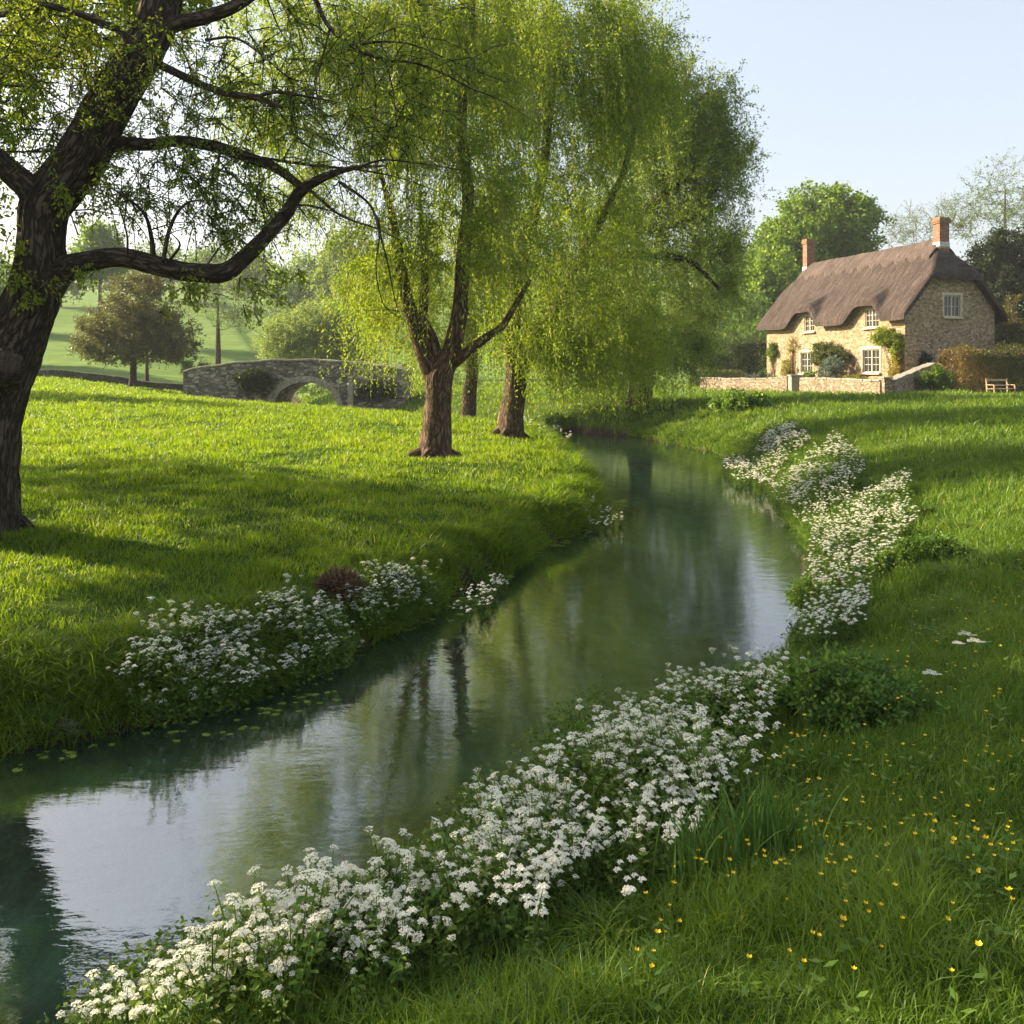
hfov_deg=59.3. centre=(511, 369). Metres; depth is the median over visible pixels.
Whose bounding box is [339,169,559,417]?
weeping willow
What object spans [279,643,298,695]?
white flower plant
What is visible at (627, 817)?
white flower plant
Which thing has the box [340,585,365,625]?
white flower plant
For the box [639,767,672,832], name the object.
white flower plant
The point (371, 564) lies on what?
white flower plant
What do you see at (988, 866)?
buttercup
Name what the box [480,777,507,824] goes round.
white flower plant
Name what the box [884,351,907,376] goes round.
climbing plant
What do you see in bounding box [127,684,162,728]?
white flower plant
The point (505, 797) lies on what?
white flower plant
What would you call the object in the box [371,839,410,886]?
white flower plant
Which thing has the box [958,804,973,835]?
buttercup
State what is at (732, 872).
buttercup
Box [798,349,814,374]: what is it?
window
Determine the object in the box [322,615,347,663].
white flower plant
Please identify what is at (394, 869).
white flower plant
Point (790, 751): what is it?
buttercup
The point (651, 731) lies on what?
white flower plant
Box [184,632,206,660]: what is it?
white flower plant
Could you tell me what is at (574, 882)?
white flower plant
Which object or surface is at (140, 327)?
hawthorn tree
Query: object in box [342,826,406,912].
white flower plant
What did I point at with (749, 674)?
white flower plant
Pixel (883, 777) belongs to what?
buttercup
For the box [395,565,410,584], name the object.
white flower plant
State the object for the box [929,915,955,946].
buttercup
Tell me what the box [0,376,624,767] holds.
meadow grass
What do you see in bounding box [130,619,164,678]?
white flower plant
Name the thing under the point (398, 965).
white flower plant
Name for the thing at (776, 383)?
garden wall
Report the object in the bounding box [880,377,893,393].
gate pier
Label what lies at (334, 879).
white flower plant
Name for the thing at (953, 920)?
buttercup
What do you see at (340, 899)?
white flower plant
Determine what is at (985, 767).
buttercup
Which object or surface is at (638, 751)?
white flower plant
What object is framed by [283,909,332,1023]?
white flower plant
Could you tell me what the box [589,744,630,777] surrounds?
white flower plant
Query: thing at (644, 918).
buttercup
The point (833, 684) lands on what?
leafy clump
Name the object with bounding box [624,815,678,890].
white flower plant
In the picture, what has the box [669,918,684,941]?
buttercup
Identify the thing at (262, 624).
white flower plant
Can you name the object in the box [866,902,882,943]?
buttercup
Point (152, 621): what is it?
white flower plant
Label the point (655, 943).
buttercup
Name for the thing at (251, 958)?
white flower plant
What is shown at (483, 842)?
white flower plant
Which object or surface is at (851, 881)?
buttercup
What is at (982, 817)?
buttercup
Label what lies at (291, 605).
white flower plant
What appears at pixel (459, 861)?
white flower plant
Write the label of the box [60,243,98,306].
hillside tree
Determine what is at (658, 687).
white flower plant
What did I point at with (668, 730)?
white flower plant
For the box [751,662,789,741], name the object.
white flower plant
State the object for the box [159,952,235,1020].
white flower plant
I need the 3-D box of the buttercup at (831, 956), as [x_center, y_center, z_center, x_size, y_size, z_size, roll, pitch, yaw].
[0.935,1.676,2.620,0.087,0.209,0.076,6,9,-20]
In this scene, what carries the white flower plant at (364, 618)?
on the ground at (130, 837)
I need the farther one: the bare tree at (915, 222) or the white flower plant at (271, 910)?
the bare tree at (915, 222)
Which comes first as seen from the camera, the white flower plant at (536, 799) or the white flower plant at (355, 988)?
the white flower plant at (355, 988)
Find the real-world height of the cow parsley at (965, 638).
0.237 m
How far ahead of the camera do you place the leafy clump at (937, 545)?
9.19 m
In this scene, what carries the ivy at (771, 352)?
attached to the thatched cottage
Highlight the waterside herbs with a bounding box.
[36,415,917,1023]
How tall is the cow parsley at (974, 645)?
0.237 m
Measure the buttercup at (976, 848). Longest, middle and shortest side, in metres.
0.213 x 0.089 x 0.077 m
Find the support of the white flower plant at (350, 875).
on the ground at (130, 837)
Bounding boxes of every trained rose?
[777,353,794,376]
[783,335,797,374]
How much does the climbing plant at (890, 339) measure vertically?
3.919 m
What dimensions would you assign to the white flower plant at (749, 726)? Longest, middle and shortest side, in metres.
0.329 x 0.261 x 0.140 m
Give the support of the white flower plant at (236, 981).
on the ground at (130, 837)
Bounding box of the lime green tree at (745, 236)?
[655,222,754,369]
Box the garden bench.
[985,379,1015,392]
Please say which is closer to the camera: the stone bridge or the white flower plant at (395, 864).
the white flower plant at (395, 864)
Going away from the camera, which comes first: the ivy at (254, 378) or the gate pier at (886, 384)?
the gate pier at (886, 384)
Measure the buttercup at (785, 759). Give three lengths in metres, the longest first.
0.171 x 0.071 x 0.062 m
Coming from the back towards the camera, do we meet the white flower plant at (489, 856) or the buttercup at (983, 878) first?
the white flower plant at (489, 856)
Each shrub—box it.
[744,370,761,377]
[802,369,816,377]
[815,354,848,377]
[840,373,868,378]
[994,323,1023,386]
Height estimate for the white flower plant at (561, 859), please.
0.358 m
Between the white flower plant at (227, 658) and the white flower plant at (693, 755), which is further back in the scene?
the white flower plant at (227, 658)
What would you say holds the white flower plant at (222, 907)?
on the ground at (130, 837)
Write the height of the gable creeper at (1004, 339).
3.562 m
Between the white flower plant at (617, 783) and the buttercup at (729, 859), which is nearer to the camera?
the buttercup at (729, 859)
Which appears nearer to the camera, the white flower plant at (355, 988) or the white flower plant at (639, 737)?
the white flower plant at (355, 988)
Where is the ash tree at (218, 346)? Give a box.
[170,230,261,364]
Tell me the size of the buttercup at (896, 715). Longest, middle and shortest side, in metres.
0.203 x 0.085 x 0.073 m
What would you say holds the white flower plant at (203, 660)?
on the ground at (130, 837)
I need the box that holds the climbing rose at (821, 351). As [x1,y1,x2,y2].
[808,339,851,372]
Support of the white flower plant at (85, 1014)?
on the ground at (130, 837)
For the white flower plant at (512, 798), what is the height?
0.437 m
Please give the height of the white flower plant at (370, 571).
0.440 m
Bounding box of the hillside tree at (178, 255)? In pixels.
[126,236,185,300]
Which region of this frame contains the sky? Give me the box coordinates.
[0,0,1023,302]
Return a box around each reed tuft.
[653,785,788,895]
[669,756,851,869]
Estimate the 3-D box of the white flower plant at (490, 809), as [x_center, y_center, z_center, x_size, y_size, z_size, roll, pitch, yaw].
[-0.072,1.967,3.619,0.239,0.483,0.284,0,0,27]
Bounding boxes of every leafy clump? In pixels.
[542,411,575,430]
[707,387,773,413]
[767,640,937,734]
[784,572,843,616]
[869,544,918,577]
[890,527,974,567]
[914,364,956,392]
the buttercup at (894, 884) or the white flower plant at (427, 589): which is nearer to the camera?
the buttercup at (894, 884)
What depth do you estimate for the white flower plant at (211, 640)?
6.82 m
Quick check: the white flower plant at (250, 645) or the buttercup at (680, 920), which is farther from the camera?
the white flower plant at (250, 645)
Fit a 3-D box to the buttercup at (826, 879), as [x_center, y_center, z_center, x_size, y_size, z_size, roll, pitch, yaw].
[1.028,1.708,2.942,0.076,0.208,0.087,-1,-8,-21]
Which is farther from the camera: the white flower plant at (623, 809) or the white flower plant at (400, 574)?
the white flower plant at (400, 574)
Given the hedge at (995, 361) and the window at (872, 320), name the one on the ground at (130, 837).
the hedge at (995, 361)
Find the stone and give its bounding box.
[49,718,82,736]
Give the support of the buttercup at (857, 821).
on the ground at (130, 837)
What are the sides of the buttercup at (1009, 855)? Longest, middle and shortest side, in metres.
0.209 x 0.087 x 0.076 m
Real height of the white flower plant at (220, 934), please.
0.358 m
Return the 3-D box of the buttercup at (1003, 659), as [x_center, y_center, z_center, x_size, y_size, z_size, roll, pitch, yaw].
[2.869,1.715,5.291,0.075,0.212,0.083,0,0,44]
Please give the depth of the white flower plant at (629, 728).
4.63 m
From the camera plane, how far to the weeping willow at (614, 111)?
24.00 m
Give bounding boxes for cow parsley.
[922,669,942,709]
[952,640,964,667]
[958,631,975,657]
[967,637,982,668]
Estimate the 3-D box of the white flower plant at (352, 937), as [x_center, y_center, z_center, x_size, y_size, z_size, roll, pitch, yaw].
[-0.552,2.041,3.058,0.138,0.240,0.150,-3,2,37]
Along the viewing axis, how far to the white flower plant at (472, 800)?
4.27 m
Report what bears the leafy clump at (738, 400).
on the ground at (130, 837)
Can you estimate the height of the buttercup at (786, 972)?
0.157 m
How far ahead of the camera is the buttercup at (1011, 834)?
3.22 m
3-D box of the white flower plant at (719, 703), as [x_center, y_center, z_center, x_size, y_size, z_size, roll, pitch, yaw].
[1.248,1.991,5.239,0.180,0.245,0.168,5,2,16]
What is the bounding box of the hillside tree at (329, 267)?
[301,224,373,310]
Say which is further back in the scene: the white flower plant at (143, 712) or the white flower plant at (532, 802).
the white flower plant at (143, 712)
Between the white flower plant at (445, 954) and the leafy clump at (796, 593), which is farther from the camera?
the leafy clump at (796, 593)
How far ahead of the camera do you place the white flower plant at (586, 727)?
4.92 m
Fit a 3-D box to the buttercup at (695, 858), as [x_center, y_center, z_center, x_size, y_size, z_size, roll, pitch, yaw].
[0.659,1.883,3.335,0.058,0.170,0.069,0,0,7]
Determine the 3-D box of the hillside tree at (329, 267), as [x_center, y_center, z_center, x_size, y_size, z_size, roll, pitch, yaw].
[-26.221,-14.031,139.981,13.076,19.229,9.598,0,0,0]
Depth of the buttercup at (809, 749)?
4.27 m
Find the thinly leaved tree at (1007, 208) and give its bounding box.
[940,147,1023,248]
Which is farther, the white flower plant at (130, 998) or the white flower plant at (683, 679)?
the white flower plant at (683, 679)
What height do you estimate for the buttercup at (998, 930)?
0.204 m
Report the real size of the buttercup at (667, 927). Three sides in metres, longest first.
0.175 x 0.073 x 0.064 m
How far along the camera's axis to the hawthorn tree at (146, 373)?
71.89 m
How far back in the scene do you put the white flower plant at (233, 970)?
3.08 m
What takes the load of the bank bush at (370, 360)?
on the ground at (130, 837)
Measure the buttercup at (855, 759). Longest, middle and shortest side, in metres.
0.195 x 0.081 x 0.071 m
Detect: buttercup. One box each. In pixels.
[620,947,645,998]
[637,891,659,940]
[640,918,662,963]
[643,949,662,995]
[645,929,671,981]
[646,962,671,1014]
[658,881,677,929]
[662,904,681,951]
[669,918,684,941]
[683,856,696,889]
[691,857,706,893]
[718,857,734,888]
[721,871,735,912]
[739,838,749,869]
[740,842,758,881]
[741,954,761,1003]
[751,848,768,873]
[757,854,772,883]
[765,860,786,909]
[771,732,782,765]
[772,948,792,990]
[776,756,783,785]
[778,746,789,769]
[779,752,790,776]
[782,898,797,934]
[786,732,802,773]
[787,764,802,792]
[792,807,806,839]
[792,958,812,994]
[794,749,806,777]
[798,713,812,746]
[798,735,816,775]
[798,929,822,981]
[800,778,817,809]
[802,729,813,767]
[806,777,824,812]
[810,933,837,993]
[812,822,831,852]
[813,872,827,918]
[816,834,830,871]
[818,735,830,757]
[819,788,834,826]
[821,857,842,904]
[823,915,854,960]
[824,860,838,906]
[830,899,852,944]
[832,843,853,875]
[834,798,853,836]
[836,924,857,961]
[837,858,856,896]
[841,965,868,1021]
[842,869,858,905]
[843,742,860,772]
[843,754,859,786]
[852,826,870,854]
[855,909,882,958]
[856,800,866,832]
[857,723,871,752]
[857,746,874,782]
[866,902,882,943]
[868,945,888,984]
[877,708,886,731]
[877,882,903,927]
[881,760,893,791]
[893,696,909,723]
[894,697,906,728]
[894,798,910,825]
[896,916,916,948]
[898,742,913,768]
[910,744,916,770]
[912,829,936,865]
[913,813,926,836]
[913,831,931,877]
[917,812,937,845]
[918,734,933,769]
[926,818,948,854]
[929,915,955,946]
[935,691,952,717]
[940,901,959,941]
[941,836,964,874]
[942,841,959,869]
[949,968,975,1023]
[955,760,969,798]
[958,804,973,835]
[959,826,980,873]
[961,856,976,884]
[963,869,984,905]
[967,853,986,890]
[968,819,984,854]
[972,745,990,782]
[972,940,1006,993]
[973,834,1001,883]
[975,868,991,907]
[976,799,989,829]
[980,710,996,742]
[980,751,995,780]
[980,842,995,874]
[981,853,1007,895]
[983,896,1014,952]
[986,787,1005,826]
[987,695,1003,733]
[990,760,1006,790]
[994,848,1015,904]
[995,645,1008,672]
[996,688,1010,722]
[998,829,1023,886]
[999,755,1013,782]
[999,825,1019,856]
[1001,886,1023,951]
[1004,832,1016,871]
[1005,841,1023,876]
[1007,820,1022,845]
[1013,739,1023,772]
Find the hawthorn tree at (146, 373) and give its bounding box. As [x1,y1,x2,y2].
[141,320,190,380]
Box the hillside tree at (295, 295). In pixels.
[257,244,331,317]
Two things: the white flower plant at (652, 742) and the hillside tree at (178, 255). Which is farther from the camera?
the hillside tree at (178, 255)
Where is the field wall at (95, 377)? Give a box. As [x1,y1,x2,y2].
[38,370,182,390]
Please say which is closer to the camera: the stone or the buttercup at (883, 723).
the buttercup at (883, 723)
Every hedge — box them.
[689,348,731,384]
[696,367,746,387]
[716,335,766,377]
[936,340,1023,393]
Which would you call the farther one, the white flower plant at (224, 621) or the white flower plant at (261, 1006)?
the white flower plant at (224, 621)
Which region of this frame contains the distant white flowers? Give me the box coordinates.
[89,416,919,1023]
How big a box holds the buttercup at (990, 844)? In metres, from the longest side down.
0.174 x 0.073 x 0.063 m
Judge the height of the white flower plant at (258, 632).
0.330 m
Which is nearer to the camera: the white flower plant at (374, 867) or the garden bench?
the white flower plant at (374, 867)
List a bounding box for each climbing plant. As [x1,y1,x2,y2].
[867,325,909,370]
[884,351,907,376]
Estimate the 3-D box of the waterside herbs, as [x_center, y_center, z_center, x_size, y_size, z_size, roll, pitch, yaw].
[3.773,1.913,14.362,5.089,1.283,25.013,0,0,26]
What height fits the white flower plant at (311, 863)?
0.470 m
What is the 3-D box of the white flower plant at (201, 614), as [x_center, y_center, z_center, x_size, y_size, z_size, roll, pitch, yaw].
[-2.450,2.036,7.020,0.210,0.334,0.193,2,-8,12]
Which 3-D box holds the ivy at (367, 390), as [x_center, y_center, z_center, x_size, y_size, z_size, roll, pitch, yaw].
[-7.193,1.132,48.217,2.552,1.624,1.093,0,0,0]
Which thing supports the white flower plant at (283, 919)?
on the ground at (130, 837)
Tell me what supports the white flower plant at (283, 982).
on the ground at (130, 837)
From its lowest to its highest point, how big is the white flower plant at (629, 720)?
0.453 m
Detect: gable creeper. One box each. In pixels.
[918,350,932,365]
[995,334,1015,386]
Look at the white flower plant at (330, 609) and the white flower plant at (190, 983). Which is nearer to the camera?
the white flower plant at (190, 983)
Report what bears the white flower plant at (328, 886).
on the ground at (130, 837)
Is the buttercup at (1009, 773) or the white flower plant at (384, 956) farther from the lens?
the buttercup at (1009, 773)
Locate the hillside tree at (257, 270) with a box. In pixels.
[219,247,282,313]
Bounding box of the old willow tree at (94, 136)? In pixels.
[0,0,534,536]
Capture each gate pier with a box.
[787,375,802,392]
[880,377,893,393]
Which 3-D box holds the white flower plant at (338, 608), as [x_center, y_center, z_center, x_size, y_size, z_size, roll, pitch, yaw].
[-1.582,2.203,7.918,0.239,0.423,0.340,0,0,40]
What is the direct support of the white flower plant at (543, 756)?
on the ground at (130, 837)
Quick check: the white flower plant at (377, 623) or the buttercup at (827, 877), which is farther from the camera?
the white flower plant at (377, 623)
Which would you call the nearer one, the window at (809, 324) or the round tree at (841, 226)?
the window at (809, 324)
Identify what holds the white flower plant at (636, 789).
on the ground at (130, 837)
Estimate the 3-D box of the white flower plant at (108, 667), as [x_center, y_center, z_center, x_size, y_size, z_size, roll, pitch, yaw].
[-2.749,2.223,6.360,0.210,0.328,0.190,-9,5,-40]
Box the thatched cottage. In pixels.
[757,217,1007,391]
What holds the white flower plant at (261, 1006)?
on the ground at (130, 837)
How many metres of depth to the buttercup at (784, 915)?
2.87 m
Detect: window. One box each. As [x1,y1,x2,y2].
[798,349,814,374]
[801,315,815,333]
[859,346,881,374]
[862,308,879,329]
[935,354,961,372]
[941,292,963,318]
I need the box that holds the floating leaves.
[12,500,630,852]
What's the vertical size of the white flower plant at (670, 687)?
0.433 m
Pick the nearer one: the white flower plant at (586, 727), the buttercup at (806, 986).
the buttercup at (806, 986)
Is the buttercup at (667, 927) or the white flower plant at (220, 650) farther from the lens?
the white flower plant at (220, 650)
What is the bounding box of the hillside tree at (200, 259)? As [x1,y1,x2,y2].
[178,241,231,307]
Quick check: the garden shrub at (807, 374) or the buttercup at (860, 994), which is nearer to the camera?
the buttercup at (860, 994)
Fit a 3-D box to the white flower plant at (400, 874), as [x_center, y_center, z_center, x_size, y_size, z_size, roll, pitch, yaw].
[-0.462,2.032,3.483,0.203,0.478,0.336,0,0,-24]
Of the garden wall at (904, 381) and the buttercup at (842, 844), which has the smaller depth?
the buttercup at (842, 844)
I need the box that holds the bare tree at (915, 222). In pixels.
[879,191,981,247]
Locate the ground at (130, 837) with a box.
[0,285,1023,1023]
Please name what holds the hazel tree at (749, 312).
on the ground at (130, 837)
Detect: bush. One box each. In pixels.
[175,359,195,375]
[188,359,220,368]
[250,295,382,386]
[294,383,326,396]
[314,564,366,610]
[350,352,408,366]
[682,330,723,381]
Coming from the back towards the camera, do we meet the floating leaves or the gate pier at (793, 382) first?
the gate pier at (793, 382)
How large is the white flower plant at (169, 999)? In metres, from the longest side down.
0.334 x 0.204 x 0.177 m
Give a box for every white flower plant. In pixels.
[55,965,119,1023]
[81,1007,114,1023]
[104,980,157,1021]
[106,658,135,701]
[112,977,154,1023]
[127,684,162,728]
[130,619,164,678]
[130,972,169,1021]
[133,610,173,643]
[138,624,174,673]
[139,926,195,1016]
[140,969,194,1023]
[147,596,188,654]
[151,636,195,702]
[151,918,246,1023]
[151,949,180,1014]
[156,621,184,651]
[157,940,221,1000]
[158,647,181,683]
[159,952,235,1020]
[164,648,207,725]
[168,621,186,658]
[172,655,219,717]
[176,612,203,650]
[179,949,226,1020]
[181,600,220,636]
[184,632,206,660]
[188,904,280,997]
[188,925,232,1023]
[189,608,216,626]
[189,921,273,1023]
[197,686,220,717]
[197,946,236,1008]
[198,642,219,671]
[198,647,237,690]
[204,634,219,656]
[205,616,232,643]
[205,672,234,713]
[207,864,295,969]
[209,608,248,637]
[211,630,243,671]
[213,910,292,1023]
[218,645,241,682]
[218,918,275,1008]
[219,642,257,701]
[224,642,259,709]
[224,938,272,1016]
[225,895,318,960]
[226,631,257,659]
[229,611,249,644]
[232,913,271,948]
[234,889,332,988]
[235,857,332,932]
[235,903,312,1023]
[241,614,268,642]
[241,625,260,658]
[241,648,267,705]
[244,847,329,922]
[244,883,295,923]
[244,895,305,1005]
[245,898,277,920]
[247,662,267,707]
[248,619,266,650]
[251,867,366,989]
[253,965,293,1023]
[260,600,289,634]
[261,890,303,937]
[261,895,295,934]
[267,573,301,612]
[267,853,335,973]
[269,885,326,985]
[269,896,339,980]
[273,592,302,622]
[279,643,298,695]
[283,614,299,643]
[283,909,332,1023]
[288,601,323,660]
[294,600,318,633]
[308,851,381,946]
[316,608,331,625]
[316,642,338,681]
[317,869,341,913]
[320,594,348,625]
[321,886,385,951]
[322,603,340,636]
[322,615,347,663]
[323,608,342,641]
[325,838,399,902]
[326,844,382,896]
[329,864,356,898]
[331,951,379,1015]
[332,923,366,994]
[334,890,423,1013]
[336,631,363,667]
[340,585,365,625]
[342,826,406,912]
[343,897,399,971]
[347,873,393,906]
[352,881,431,943]
[358,597,375,633]
[359,561,378,595]
[359,854,440,958]
[361,902,413,966]
[362,918,409,1006]
[364,559,381,585]
[370,602,388,636]
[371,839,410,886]
[372,835,430,905]
[374,845,400,889]
[377,562,397,584]
[388,879,416,902]
[392,580,419,624]
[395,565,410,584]
[400,833,437,883]
[405,585,431,628]
[405,851,442,930]
[411,557,441,602]
[417,576,432,599]
[421,916,458,979]
[430,790,506,858]
[437,850,494,961]
[449,800,526,933]
[455,847,496,866]
[462,852,495,913]
[463,767,502,834]
[463,792,504,825]
[466,785,530,865]
[469,783,508,831]
[470,827,519,906]
[471,825,516,908]
[473,775,500,813]
[474,827,528,866]
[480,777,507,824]
[491,757,529,805]
[497,775,547,819]
[497,817,558,899]
[504,773,586,826]
[506,791,565,851]
[508,818,580,891]
[513,743,565,804]
[514,769,553,825]
[516,792,570,829]
[519,790,562,854]
[520,805,570,834]
[528,774,559,826]
[529,744,562,789]
[529,766,582,866]
[532,767,561,802]
[536,822,580,909]
[538,754,591,796]
[557,846,589,904]
[567,714,618,795]
[568,735,594,775]
[568,743,599,782]
[576,698,620,751]
[576,704,611,772]
[587,750,631,825]
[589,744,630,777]
[589,830,633,897]
[593,783,626,826]
[594,713,645,784]
[599,723,630,748]
[600,759,640,815]
[603,725,643,759]
[604,700,648,762]
[606,728,687,807]
[612,692,637,719]
[613,687,661,725]
[613,711,664,746]
[614,794,663,879]
[615,723,673,765]
[615,735,642,779]
[615,757,627,787]
[617,792,641,847]
[618,703,664,790]
[619,757,679,827]
[621,719,662,771]
[622,797,648,845]
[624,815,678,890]
[631,691,666,722]
[633,714,702,780]
[636,720,679,769]
[636,746,687,792]
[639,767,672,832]
[641,711,699,776]
[642,709,683,735]
[642,720,678,773]
[643,720,663,740]
[644,703,665,734]
[649,702,710,783]
[654,678,700,724]
[655,729,692,761]
[656,707,713,781]
[658,712,710,771]
[660,662,696,700]
[673,665,715,706]
[673,721,751,813]
[675,747,723,816]
[677,705,712,742]
[677,765,739,830]
[683,667,727,705]
[685,683,710,713]
[695,719,759,800]
[700,662,725,690]
[709,645,764,687]
[710,669,762,712]
[713,687,733,724]
[729,702,779,761]
[733,651,764,712]
[747,665,781,715]
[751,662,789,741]
[754,647,786,688]
[774,670,797,722]
[782,651,805,666]
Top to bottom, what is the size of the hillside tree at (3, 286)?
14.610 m
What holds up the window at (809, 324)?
in the thatched cottage
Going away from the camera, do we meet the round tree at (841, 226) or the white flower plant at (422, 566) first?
the white flower plant at (422, 566)
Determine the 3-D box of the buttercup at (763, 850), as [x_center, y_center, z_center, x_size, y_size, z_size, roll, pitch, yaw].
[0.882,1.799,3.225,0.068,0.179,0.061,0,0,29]
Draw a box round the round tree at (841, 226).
[733,177,896,338]
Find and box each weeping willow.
[180,0,599,459]
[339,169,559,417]
[382,0,710,439]
[521,0,780,413]
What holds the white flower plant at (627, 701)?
on the ground at (130, 837)
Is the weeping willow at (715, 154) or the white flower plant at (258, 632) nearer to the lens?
the white flower plant at (258, 632)
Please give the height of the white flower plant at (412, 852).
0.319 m
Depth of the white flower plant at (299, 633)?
7.38 m
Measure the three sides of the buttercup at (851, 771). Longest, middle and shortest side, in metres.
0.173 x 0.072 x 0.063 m
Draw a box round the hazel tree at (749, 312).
[711,287,769,375]
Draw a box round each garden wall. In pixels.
[700,376,787,391]
[799,377,880,395]
[892,363,936,393]
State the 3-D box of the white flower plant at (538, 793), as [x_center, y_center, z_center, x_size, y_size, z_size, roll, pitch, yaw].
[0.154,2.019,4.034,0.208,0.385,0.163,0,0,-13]
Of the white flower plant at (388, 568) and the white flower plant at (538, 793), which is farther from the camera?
the white flower plant at (388, 568)
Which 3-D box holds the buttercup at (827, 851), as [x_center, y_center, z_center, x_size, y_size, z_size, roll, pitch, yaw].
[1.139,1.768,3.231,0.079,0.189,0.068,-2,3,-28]
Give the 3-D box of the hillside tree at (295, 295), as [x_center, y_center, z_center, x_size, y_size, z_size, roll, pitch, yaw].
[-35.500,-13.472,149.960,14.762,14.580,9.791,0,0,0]
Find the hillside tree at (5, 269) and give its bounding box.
[0,256,13,291]
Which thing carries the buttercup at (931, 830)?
on the ground at (130, 837)
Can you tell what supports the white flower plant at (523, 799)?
on the ground at (130, 837)
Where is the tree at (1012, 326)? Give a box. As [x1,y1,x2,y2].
[998,292,1023,385]
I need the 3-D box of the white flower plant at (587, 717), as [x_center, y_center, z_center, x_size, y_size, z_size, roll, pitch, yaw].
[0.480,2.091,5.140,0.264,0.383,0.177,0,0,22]
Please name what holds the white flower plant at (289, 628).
on the ground at (130, 837)
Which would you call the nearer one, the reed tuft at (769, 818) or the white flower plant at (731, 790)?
the reed tuft at (769, 818)
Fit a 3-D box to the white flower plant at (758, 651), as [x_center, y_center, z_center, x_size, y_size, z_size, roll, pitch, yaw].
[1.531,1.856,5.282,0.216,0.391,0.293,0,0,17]
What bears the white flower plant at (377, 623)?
on the ground at (130, 837)
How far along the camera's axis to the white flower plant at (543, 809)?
3.75 m
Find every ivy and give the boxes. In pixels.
[230,366,279,397]
[354,376,399,405]
[765,341,777,375]
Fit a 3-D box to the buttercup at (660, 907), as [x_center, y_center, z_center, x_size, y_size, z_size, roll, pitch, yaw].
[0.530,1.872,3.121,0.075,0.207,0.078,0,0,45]
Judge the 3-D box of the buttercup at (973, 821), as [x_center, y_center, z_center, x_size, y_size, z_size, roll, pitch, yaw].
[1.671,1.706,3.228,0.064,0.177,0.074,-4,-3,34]
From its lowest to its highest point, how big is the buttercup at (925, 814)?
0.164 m
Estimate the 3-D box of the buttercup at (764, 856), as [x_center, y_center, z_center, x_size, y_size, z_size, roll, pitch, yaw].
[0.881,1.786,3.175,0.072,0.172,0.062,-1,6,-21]
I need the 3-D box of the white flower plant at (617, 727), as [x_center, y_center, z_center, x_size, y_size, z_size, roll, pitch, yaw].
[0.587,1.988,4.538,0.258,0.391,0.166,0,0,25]
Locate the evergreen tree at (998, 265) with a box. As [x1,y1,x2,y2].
[958,224,1023,381]
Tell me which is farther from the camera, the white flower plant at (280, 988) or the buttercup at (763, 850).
the buttercup at (763, 850)
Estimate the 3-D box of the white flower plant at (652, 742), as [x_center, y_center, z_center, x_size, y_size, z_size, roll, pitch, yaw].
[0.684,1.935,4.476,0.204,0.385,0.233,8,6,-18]
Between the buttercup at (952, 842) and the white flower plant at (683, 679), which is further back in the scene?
the white flower plant at (683, 679)
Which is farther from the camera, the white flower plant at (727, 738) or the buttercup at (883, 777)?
the white flower plant at (727, 738)
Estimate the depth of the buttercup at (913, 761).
3.98 m
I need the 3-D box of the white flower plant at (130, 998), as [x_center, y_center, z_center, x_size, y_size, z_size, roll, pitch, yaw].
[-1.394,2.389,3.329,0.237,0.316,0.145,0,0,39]
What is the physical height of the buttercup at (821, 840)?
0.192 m
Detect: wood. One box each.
[7,248,744,297]
[554,265,1021,342]
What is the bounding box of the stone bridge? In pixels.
[183,359,414,410]
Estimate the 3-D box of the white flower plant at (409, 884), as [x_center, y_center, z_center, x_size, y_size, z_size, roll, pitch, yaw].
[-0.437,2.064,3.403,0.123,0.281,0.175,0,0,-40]
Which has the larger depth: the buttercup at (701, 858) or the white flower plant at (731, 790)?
the white flower plant at (731, 790)
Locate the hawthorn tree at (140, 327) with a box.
[65,268,207,386]
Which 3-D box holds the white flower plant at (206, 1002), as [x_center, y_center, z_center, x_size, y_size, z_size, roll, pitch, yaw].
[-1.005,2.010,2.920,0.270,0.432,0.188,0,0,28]
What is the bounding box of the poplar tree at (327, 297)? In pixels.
[317,229,415,359]
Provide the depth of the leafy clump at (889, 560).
9.32 m
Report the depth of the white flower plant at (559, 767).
4.24 m
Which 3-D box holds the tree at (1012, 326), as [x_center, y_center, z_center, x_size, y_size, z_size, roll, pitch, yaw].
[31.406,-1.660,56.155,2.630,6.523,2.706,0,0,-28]
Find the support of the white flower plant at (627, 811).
on the ground at (130, 837)
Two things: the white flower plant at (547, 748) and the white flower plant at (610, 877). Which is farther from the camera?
the white flower plant at (547, 748)
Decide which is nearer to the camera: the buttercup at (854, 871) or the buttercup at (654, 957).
the buttercup at (654, 957)
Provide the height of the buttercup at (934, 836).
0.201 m
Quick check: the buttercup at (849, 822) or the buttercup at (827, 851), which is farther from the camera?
the buttercup at (849, 822)
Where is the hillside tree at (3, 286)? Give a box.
[0,246,13,295]
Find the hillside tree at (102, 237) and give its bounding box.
[68,214,134,332]
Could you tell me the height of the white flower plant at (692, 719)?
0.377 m
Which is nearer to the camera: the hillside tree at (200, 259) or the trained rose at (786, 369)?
the trained rose at (786, 369)
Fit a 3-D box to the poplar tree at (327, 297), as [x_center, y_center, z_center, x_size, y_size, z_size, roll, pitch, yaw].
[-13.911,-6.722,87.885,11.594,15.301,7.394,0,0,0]

